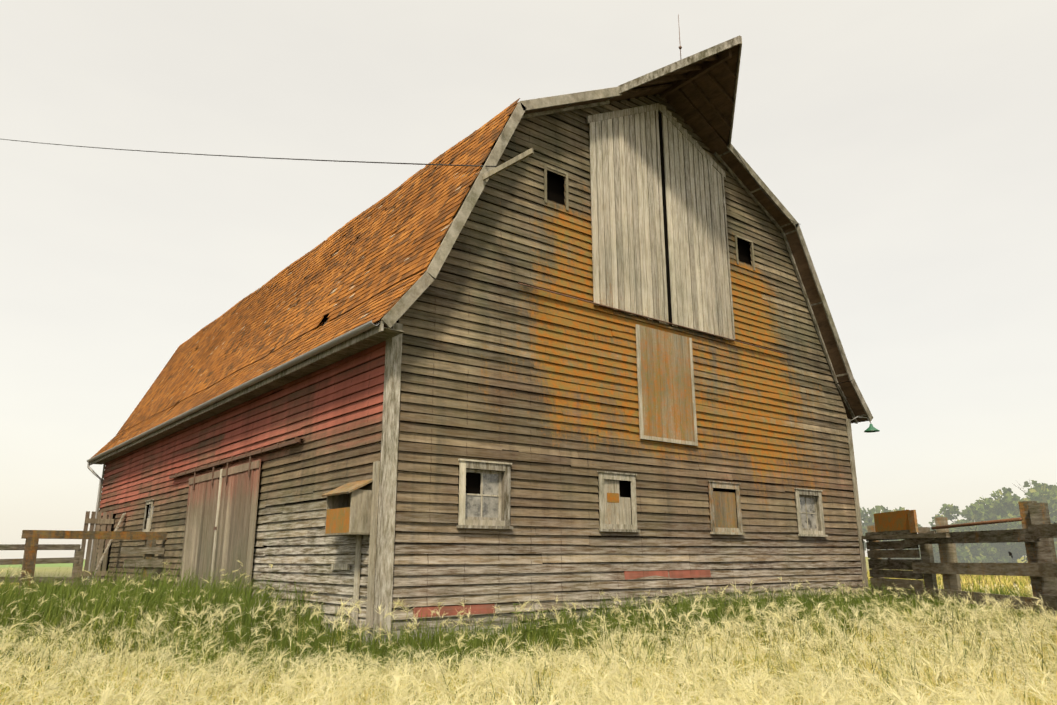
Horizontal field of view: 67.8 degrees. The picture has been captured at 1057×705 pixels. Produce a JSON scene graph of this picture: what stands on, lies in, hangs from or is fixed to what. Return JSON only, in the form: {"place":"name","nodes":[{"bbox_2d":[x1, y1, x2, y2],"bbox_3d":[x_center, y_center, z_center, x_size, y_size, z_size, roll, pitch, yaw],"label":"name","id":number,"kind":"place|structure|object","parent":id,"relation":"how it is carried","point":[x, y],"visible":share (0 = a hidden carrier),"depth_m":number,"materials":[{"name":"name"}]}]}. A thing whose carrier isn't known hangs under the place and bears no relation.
{"place":"outdoors","nodes":[
{"label":"outdoors","id":0,"kind":"place"},
{"bbox_2d":[0,560,84,566],"bbox_3d":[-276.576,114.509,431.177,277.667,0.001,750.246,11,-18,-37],"label":"crop field","id":1,"kind":"structure","parent":0,"point":[55,565],"depth_m":153.92,"materials":[{"name":"yellow plant"}]},
{"bbox_2d":[87,320,379,579],"bbox_3d":[-8.181,3.435,18.043,0.490,3.790,20.090,11,-18,-37],"label":"rain gutter","id":2,"kind":"object","parent":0,"point":[328,344],"visible":0.94,"depth_m":14.71,"materials":[{"name":"grey metal"}]},
{"bbox_2d":[169,437,304,529],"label":"sliding door track","id":3,"kind":"structure","parent":0,"point":[297,440],"depth_m":15.58,"materials":[{"name":"brown metal"}]},
{"bbox_2d":[178,459,260,602],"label":"sliding barn doors","id":4,"kind":"structure","parent":3,"relation":"hanging from","point":[228,509],"depth_m":15.62,"materials":[{"name":"grey wood"}]},
{"bbox_2d":[93,341,385,629],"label":"side wall","id":5,"kind":"structure","parent":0,"point":[332,414],"depth_m":13.49,"materials":[{"name":"wood"}]},
{"bbox_2d":[321,461,379,627],"bbox_3d":[-2.624,2.681,11.072,0.411,2.200,1.360,11,-18,-37],"label":"wooden box","id":6,"kind":"object","parent":5,"relation":"attached to","point":[353,511],"visible":0.94,"depth_m":10.86,"materials":[{"name":"grey wood"}]},
{"bbox_2d":[146,479,736,528],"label":"barn window boards","id":7,"kind":"object","parent":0,"point":[617,509],"visible":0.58,"depth_m":13.50,"materials":[{"name":"grey wood"}]},
{"bbox_2d":[222,82,727,317],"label":"barn roof","id":8,"kind":"structure","parent":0,"point":[685,95],"depth_m":16.44,"materials":[{"name":"wood"}]},
{"bbox_2d":[100,353,854,599],"bbox_3d":[-3.252,4.511,21.851,11.930,4.200,19.380,11,-18,-37],"label":"barn shell","id":9,"kind":"object","parent":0,"point":[472,483],"depth_m":13.73},
{"bbox_2d":[90,35,872,464],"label":"roof trim","id":10,"kind":"structure","parent":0,"point":[366,339],"depth_m":14.62,"materials":[{"name":"grey wood"}]},
{"bbox_2d":[98,164,869,632],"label":"trim boards","id":11,"kind":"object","parent":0,"point":[386,508],"depth_m":11.41,"materials":[{"name":"grey wood"}]},
{"bbox_2d":[0,556,1030,679],"bbox_3d":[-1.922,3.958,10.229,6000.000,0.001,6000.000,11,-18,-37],"label":"ground","id":12,"kind":"structure","parent":0,"point":[57,570],"depth_m":80.18,"materials":[{"name":"plant"}]},
{"bbox_2d":[0,513,167,593],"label":"wooden fence","id":13,"kind":"object","parent":12,"relation":"on","point":[31,546],"visible":0.6,"depth_m":18.55,"materials":[{"name":"brown wood"}]},
{"bbox_2d":[105,106,818,485],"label":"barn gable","id":14,"kind":"structure","parent":12,"relation":"on","point":[555,186],"depth_m":14.27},
{"bbox_2d":[79,511,113,587],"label":"wooden gate","id":15,"kind":"structure","parent":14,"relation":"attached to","point":[97,521],"depth_m":23.16,"materials":[{"name":"grey wood"}]},
{"bbox_2d":[483,148,533,180],"bbox_3d":[-0.321,-2.922,12.217,0.876,0.332,0.045,-8,-16,27],"label":"wooden bracket","id":16,"kind":"object","parent":14,"relation":"attached to","point":[509,163],"visible":1,"depth_m":12.19,"materials":[{"name":"grey wood"}]},
{"bbox_2d":[2,139,798,223],"bbox_3d":[-18.533,-8.492,26.661,50.817,18.269,7.962,-7,-16,23],"label":"power line","id":17,"kind":"object","parent":16,"relation":"attached to","point":[331,160],"visible":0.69,"depth_m":16.19,"materials":[{"name":"grey metal"}]},
{"bbox_2d":[587,103,725,445],"bbox_3d":[2.715,-1.741,15.426,4.100,7.064,0.045,11,-18,-37],"label":"hatch","id":18,"kind":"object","parent":14,"relation":"attached to","point":[666,392],"depth_m":14.74,"materials":[{"name":"wood"}]},
{"bbox_2d":[635,45,738,143],"bbox_3d":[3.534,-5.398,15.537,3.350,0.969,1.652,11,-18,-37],"label":"roof overhang underside","id":19,"kind":"structure","parent":14,"relation":"attached to","point":[723,77],"depth_m":16.18,"materials":[{"name":"brown wood"}]},
{"bbox_2d":[678,14,681,58],"bbox_3d":[3.142,-6.384,16.301,0.067,1.452,0.116,-6,-16,23],"label":"lightning rod","id":20,"kind":"object","parent":19,"relation":"on","point":[680,47],"visible":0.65,"depth_m":16.29,"materials":[{"name":"metal"}]},
{"bbox_2d":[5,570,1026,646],"bbox_3d":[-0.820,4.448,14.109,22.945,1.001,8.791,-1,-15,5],"label":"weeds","id":21,"kind":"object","parent":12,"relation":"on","point":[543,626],"visible":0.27,"depth_m":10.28,"materials":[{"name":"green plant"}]},
{"bbox_2d":[860,505,922,569],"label":"tree","id":22,"kind":"object","parent":12,"relation":"on","point":[867,520],"depth_m":51.49,"materials":[{"name":"green plant"}]},
{"bbox_2d":[861,501,1056,624],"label":"corral fence","id":23,"kind":"object","parent":12,"relation":"on","point":[1037,533],"visible":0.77,"depth_m":14.46,"materials":[{"name":"brown wood"}]},
{"bbox_2d":[931,517,1022,529],"bbox_3d":[7.680,2.970,13.606,0.056,0.096,2.773,0,-15,0],"label":"fence rail","id":24,"kind":"object","parent":23,"relation":"on","point":[980,523],"visible":1,"depth_m":13.36,"materials":[{"name":"brown wood"}]},
{"bbox_2d":[920,519,998,562],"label":"tree","id":25,"kind":"object","parent":12,"relation":"on","point":[966,552],"visible":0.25,"depth_m":46.32,"materials":[{"name":"green plant"}]},
{"bbox_2d":[929,504,1025,575],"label":"tree","id":26,"kind":"object","parent":12,"relation":"on","point":[948,510],"visible":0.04,"depth_m":51.67,"materials":[{"name":"green plant"}]},
{"bbox_2d":[938,584,1031,592],"bbox_3d":[18.940,8.830,29.177,20.002,0.001,13.634,-9,-17,31],"label":"stubble strip","id":27,"kind":"object","parent":12,"relation":"on","point":[992,587],"depth_m":33.03,"materials":[{"name":"yellow plant"}]},
{"bbox_2d":[959,494,1026,562],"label":"tree","id":28,"kind":"object","parent":12,"relation":"on","point":[979,509],"visible":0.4,"depth_m":47.16,"materials":[{"name":"green plant"}]},
{"bbox_2d":[983,480,1029,562],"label":"tree","id":29,"kind":"object","parent":12,"relation":"on","point":[1023,500],"visible":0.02,"depth_m":51.71,"materials":[{"name":"green plant"}]},
{"bbox_2d":[976,487,1056,562],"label":"tree","id":30,"kind":"object","parent":12,"relation":"on","point":[1007,492],"visible":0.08,"depth_m":45.74,"materials":[{"name":"green plant"}]},
{"bbox_2d":[1007,480,1056,556],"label":"tree","id":31,"kind":"object","parent":12,"relation":"on","point":[1038,490],"visible":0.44,"depth_m":41.87,"materials":[{"name":"green plant"}]},
{"bbox_2d":[172,82,867,422],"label":"barn roof deck","id":32,"kind":"structure","parent":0,"point":[686,110],"depth_m":17.78,"materials":[{"name":"wood"}]},
{"bbox_2d":[91,98,519,457],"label":"barn roof shingles","id":33,"kind":"object","parent":32,"relation":"on","point":[376,269],"visible":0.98,"depth_m":15.78,"materials":[{"name":"orange wood"}]},
{"bbox_2d":[0,559,1056,704],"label":"grass field","id":34,"kind":"structure","parent":0,"point":[147,601],"depth_m":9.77,"materials":[{"name":"plant"}]},
{"bbox_2d":[0,0,1056,558],"label":"sky","id":35,"kind":"structure","parent":0,"point":[911,145],"materials":[{"name":"white"}]},
{"bbox_2d":[313,600,859,644],"bbox_3d":[-3.244,6.826,21.247,12.090,0.615,19.540,11,-18,-37],"label":"foundation","id":36,"kind":"object","parent":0,"point":[415,631],"depth_m":11.00,"materials":[{"name":"grey concrete"}]},
{"bbox_2d":[391,94,863,629],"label":"front wall","id":37,"kind":"structure","parent":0,"point":[499,362],"depth_m":13.50,"materials":[{"name":"wood"}]},
{"bbox_2d":[518,282,785,354],"bbox_3d":[2.733,-0.561,15.133,7.440,0.080,0.088,11,-18,-37],"label":"board","id":38,"kind":"object","parent":37,"relation":"attached to","point":[645,316],"visible":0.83,"depth_m":14.61,"materials":[{"name":"wood"}]},
{"bbox_2d":[589,105,734,340],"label":"hayloft doors","id":39,"kind":"structure","parent":37,"relation":"attached to","point":[631,265],"depth_m":15.52,"materials":[{"name":"grey wood"}]},
{"bbox_2d":[465,468,820,530],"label":"barn window sashes","id":40,"kind":"object","parent":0,"point":[501,502],"visible":0.52,"depth_m":11.95,"materials":[{"name":"grey wood"}]},
{"bbox_2d":[148,473,816,528],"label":"window","id":41,"kind":"structure","parent":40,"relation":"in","point":[489,504],"depth_m":11.88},
{"bbox_2d":[589,110,732,334],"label":"door gaps","id":42,"kind":"object","parent":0,"point":[665,219],"visible":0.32,"depth_m":15.65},
{"bbox_2d":[864,424,879,432],"bbox_3d":[8.013,1.763,18.378,0.350,0.180,0.350,11,-18,-37],"label":"barn lamp","id":43,"kind":"object","parent":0,"point":[870,428],"visible":1,"depth_m":18.35,"materials":[{"name":"green metal"}]}
]}

